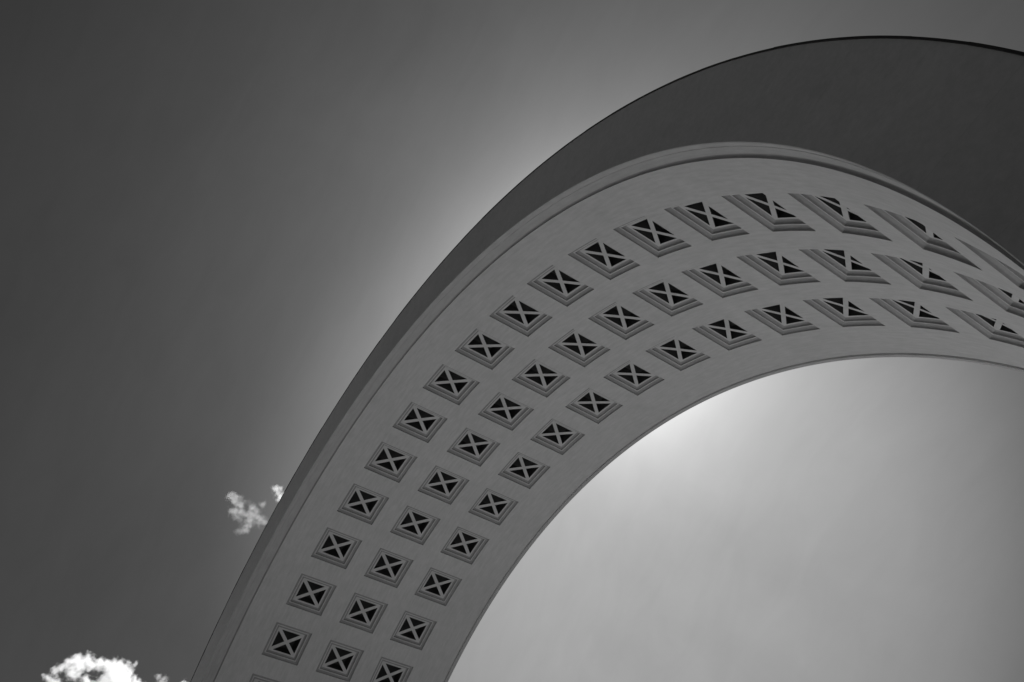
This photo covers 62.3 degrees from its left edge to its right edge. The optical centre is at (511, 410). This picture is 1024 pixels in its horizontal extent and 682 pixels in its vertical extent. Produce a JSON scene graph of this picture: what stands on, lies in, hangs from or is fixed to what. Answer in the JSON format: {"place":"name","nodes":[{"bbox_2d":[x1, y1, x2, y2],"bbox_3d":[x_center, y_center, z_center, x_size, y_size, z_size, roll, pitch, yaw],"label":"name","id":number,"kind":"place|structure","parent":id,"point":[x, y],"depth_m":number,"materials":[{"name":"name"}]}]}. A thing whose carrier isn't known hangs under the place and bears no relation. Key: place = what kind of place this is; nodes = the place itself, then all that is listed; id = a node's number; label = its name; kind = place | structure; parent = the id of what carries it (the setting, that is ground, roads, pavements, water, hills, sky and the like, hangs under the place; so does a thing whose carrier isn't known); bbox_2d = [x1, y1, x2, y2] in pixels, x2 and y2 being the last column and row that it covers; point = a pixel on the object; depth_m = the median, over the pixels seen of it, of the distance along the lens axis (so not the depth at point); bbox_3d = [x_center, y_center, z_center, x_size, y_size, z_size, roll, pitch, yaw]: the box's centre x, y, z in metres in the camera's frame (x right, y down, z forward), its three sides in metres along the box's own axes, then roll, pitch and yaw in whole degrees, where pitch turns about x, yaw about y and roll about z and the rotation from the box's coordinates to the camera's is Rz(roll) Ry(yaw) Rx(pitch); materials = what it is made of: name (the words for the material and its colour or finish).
{"place":"outdoors","nodes":[
{"label":"outdoors","id":0,"kind":"place"},
{"bbox_2d":[0,0,1023,681],"label":"sky","id":1,"kind":"structure","parent":0,"point":[214,213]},
{"bbox_2d":[190,35,1023,681],"bbox_3d":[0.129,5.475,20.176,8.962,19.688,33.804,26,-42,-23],"label":"monument arch","id":2,"kind":"structure","parent":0,"point":[576,315],"depth_m":20.93,"materials":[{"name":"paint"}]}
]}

